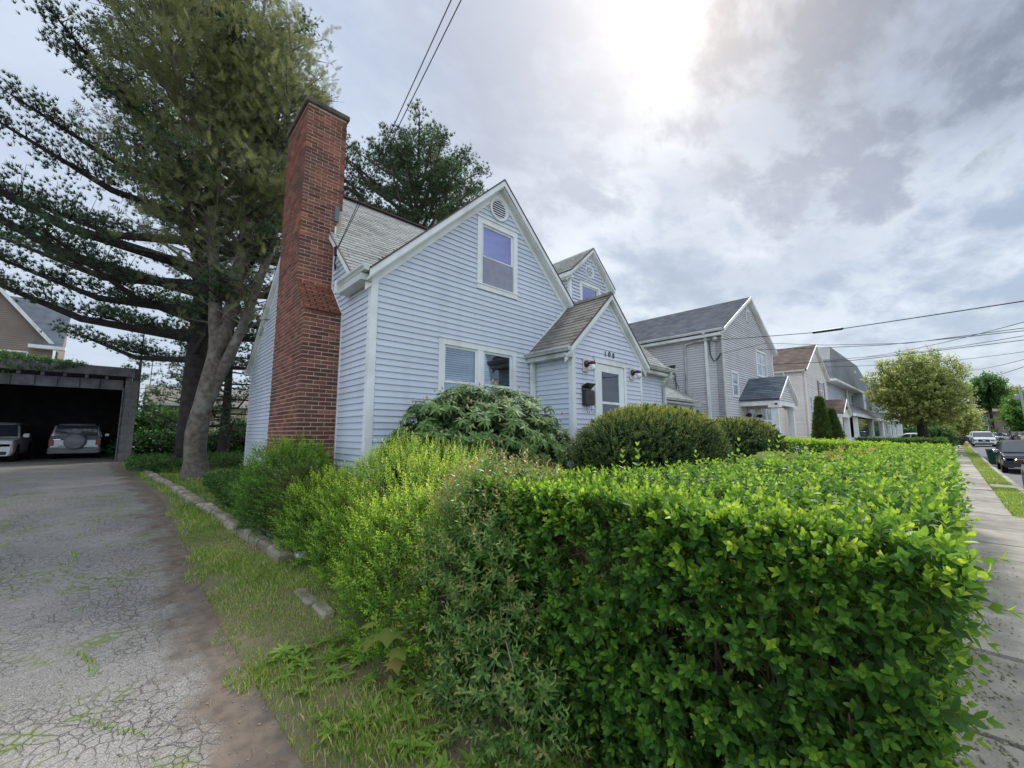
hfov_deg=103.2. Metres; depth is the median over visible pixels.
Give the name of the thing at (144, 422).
garden bush
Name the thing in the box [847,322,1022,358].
overhead cable
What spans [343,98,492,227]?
white pine
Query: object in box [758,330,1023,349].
overhead cable
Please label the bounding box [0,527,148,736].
crack grass
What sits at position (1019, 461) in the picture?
parked suv
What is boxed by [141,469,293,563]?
stone edging
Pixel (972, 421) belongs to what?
street tree
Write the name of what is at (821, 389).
window
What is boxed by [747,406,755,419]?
front door
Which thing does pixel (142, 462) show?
ground cover
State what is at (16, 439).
parked suv
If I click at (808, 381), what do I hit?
beige house
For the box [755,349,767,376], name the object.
window
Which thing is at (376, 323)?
blue house
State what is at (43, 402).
carport
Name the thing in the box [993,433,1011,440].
parked car
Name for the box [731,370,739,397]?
window
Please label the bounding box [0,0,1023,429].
sky
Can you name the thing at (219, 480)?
ground cover
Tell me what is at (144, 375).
spruce
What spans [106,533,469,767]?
dry clippings
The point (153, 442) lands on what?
overgrown bush
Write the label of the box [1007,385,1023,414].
utility pole
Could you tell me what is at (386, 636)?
maple sapling
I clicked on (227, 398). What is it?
white pine
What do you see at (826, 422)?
arborvitae
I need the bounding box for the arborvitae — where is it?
[811,395,846,454]
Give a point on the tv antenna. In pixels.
(151, 369)
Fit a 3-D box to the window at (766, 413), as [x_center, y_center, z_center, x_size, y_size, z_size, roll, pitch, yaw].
[12.647,1.817,20.102,1.820,1.480,0.060,6,-10,-43]
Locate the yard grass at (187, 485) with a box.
[135,458,277,534]
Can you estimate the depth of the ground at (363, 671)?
2.92 m
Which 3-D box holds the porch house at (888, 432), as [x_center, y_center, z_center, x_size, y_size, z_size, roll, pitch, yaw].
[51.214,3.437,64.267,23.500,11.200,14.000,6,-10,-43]
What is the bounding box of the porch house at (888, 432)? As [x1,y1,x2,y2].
[864,377,902,437]
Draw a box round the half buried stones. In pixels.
[293,588,335,619]
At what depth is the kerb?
18.25 m
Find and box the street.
[970,440,1023,488]
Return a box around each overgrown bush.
[95,425,229,458]
[207,417,246,456]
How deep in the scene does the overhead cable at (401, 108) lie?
4.79 m
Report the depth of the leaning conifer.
11.54 m
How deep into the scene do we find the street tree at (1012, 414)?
73.49 m
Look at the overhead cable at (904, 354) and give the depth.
19.69 m
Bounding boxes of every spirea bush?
[267,427,532,687]
[391,441,601,767]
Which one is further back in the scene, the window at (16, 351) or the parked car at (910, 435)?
the parked car at (910, 435)
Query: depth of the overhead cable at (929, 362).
31.21 m
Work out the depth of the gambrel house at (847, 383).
40.71 m
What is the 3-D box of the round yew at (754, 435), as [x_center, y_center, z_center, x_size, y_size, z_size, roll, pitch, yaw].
[5.016,1.846,9.047,3.460,2.281,2.027,6,-10,-43]
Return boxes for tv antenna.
[143,360,161,384]
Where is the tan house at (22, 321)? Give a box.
[0,277,72,360]
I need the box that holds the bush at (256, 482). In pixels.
[223,431,347,543]
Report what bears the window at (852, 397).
in the gambrel house at (847, 383)
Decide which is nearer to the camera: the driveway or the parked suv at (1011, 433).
the driveway
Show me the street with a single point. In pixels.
(1014, 475)
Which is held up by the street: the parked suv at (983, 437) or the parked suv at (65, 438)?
the parked suv at (983, 437)
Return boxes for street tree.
[859,343,980,438]
[946,404,987,436]
[966,370,1014,428]
[993,383,1023,413]
[993,390,1023,432]
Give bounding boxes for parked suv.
[0,421,33,461]
[47,422,109,458]
[953,433,973,444]
[969,431,996,446]
[993,439,1023,472]
[1006,431,1023,439]
[1013,431,1021,439]
[1015,459,1023,485]
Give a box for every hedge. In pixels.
[455,442,1023,767]
[751,448,873,474]
[782,435,928,492]
[854,436,949,446]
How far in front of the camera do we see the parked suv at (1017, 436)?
64.53 m
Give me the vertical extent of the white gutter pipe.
0.173 m
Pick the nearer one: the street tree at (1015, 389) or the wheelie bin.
the wheelie bin
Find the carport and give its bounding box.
[0,358,139,461]
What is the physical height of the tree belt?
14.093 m
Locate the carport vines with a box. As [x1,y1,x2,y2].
[0,349,91,374]
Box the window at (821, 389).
[819,381,823,397]
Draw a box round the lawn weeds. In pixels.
[213,559,576,767]
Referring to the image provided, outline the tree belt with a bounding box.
[140,403,998,435]
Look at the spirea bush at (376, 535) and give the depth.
3.64 m
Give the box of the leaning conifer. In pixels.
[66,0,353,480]
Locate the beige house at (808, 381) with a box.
[772,345,851,452]
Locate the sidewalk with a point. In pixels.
(998, 527)
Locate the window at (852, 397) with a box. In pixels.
[851,394,854,405]
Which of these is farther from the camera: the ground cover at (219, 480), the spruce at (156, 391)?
the spruce at (156, 391)
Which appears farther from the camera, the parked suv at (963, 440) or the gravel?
the parked suv at (963, 440)
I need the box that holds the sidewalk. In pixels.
[951,444,1023,767]
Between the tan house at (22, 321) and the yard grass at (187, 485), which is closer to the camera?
the yard grass at (187, 485)
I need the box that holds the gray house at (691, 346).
[629,297,798,452]
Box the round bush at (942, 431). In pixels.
[915,423,961,448]
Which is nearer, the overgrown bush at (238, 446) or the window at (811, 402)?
the overgrown bush at (238, 446)
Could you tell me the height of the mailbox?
0.607 m
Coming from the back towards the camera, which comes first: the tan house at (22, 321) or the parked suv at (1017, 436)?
the parked suv at (1017, 436)
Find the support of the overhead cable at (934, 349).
attached to the beige house at (808, 381)
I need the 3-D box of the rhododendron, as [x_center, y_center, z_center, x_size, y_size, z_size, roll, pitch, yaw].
[-0.382,1.132,6.175,3.387,2.389,2.142,6,-10,-43]
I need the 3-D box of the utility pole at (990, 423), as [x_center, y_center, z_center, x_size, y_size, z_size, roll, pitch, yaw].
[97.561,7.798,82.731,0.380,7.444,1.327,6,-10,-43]
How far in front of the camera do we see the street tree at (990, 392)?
82.73 m
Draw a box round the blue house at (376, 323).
[243,95,705,524]
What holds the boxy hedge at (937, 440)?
on the ground at (363, 671)
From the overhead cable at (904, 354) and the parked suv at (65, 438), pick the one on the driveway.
the parked suv at (65, 438)
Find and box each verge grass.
[961,445,1023,517]
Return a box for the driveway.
[0,454,302,767]
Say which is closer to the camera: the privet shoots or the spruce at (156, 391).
the privet shoots
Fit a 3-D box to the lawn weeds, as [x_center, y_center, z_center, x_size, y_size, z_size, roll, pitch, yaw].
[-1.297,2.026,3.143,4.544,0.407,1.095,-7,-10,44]
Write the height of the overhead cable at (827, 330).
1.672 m
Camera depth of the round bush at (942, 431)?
40.48 m
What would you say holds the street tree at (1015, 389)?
on the ground at (363, 671)
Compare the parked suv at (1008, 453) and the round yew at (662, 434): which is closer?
the round yew at (662, 434)
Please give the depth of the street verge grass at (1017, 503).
13.80 m
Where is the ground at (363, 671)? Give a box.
[119,445,1023,767]
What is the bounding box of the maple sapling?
[356,622,410,674]
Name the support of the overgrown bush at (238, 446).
on the ground at (363, 671)
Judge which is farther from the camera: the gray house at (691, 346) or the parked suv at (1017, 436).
the parked suv at (1017, 436)
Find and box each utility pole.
[983,404,992,429]
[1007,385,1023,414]
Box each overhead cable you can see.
[338,0,451,245]
[338,0,461,247]
[720,301,1023,339]
[720,328,1022,353]
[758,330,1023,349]
[773,340,1021,364]
[823,336,1020,361]
[837,352,1019,366]
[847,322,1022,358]
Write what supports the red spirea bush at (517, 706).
on the ground at (363, 671)
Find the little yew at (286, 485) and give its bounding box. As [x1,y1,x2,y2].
[265,458,346,551]
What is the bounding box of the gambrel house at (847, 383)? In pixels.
[818,348,888,440]
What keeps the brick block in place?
on the ground at (363, 671)
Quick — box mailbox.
[582,383,595,412]
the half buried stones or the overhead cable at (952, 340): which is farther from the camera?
the overhead cable at (952, 340)
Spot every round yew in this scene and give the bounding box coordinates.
[565,402,736,550]
[708,416,791,506]
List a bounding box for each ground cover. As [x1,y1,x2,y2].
[122,450,246,472]
[201,466,283,518]
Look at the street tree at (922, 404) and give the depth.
37.55 m
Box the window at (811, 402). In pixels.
[809,396,812,412]
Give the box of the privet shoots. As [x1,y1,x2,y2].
[618,435,837,475]
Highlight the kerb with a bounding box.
[969,445,1023,492]
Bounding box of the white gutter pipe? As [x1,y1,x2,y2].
[246,519,307,559]
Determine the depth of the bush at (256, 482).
5.78 m
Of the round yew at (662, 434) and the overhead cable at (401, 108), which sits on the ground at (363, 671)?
the round yew at (662, 434)
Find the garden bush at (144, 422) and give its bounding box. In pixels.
[109,402,178,442]
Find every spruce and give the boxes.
[121,332,167,411]
[140,340,233,428]
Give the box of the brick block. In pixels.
[973,405,1012,434]
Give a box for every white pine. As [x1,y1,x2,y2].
[0,0,350,467]
[132,301,264,454]
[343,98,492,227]
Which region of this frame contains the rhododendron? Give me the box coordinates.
[376,379,574,528]
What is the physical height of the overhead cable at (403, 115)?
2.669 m
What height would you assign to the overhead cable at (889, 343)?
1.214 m
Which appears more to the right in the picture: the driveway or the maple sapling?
the maple sapling
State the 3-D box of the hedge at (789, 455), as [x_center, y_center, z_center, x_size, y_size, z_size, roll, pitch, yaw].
[3.963,1.038,5.196,3.107,0.404,0.603,5,-8,-34]
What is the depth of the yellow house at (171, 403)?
29.58 m
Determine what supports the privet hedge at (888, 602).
on the ground at (363, 671)
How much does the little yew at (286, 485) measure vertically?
1.309 m
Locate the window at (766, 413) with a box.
[760,409,771,425]
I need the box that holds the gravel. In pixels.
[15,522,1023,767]
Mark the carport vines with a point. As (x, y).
(12, 354)
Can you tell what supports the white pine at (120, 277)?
on the ground at (363, 671)
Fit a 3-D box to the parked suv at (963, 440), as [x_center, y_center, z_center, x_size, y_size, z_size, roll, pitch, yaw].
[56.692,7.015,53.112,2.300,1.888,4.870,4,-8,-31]
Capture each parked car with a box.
[896,433,916,442]
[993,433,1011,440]
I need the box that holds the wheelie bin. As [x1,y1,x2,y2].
[985,448,996,464]
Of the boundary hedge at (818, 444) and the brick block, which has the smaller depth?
the boundary hedge at (818, 444)
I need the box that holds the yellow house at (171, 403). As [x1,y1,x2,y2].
[143,385,248,446]
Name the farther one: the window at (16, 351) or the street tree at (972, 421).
the street tree at (972, 421)

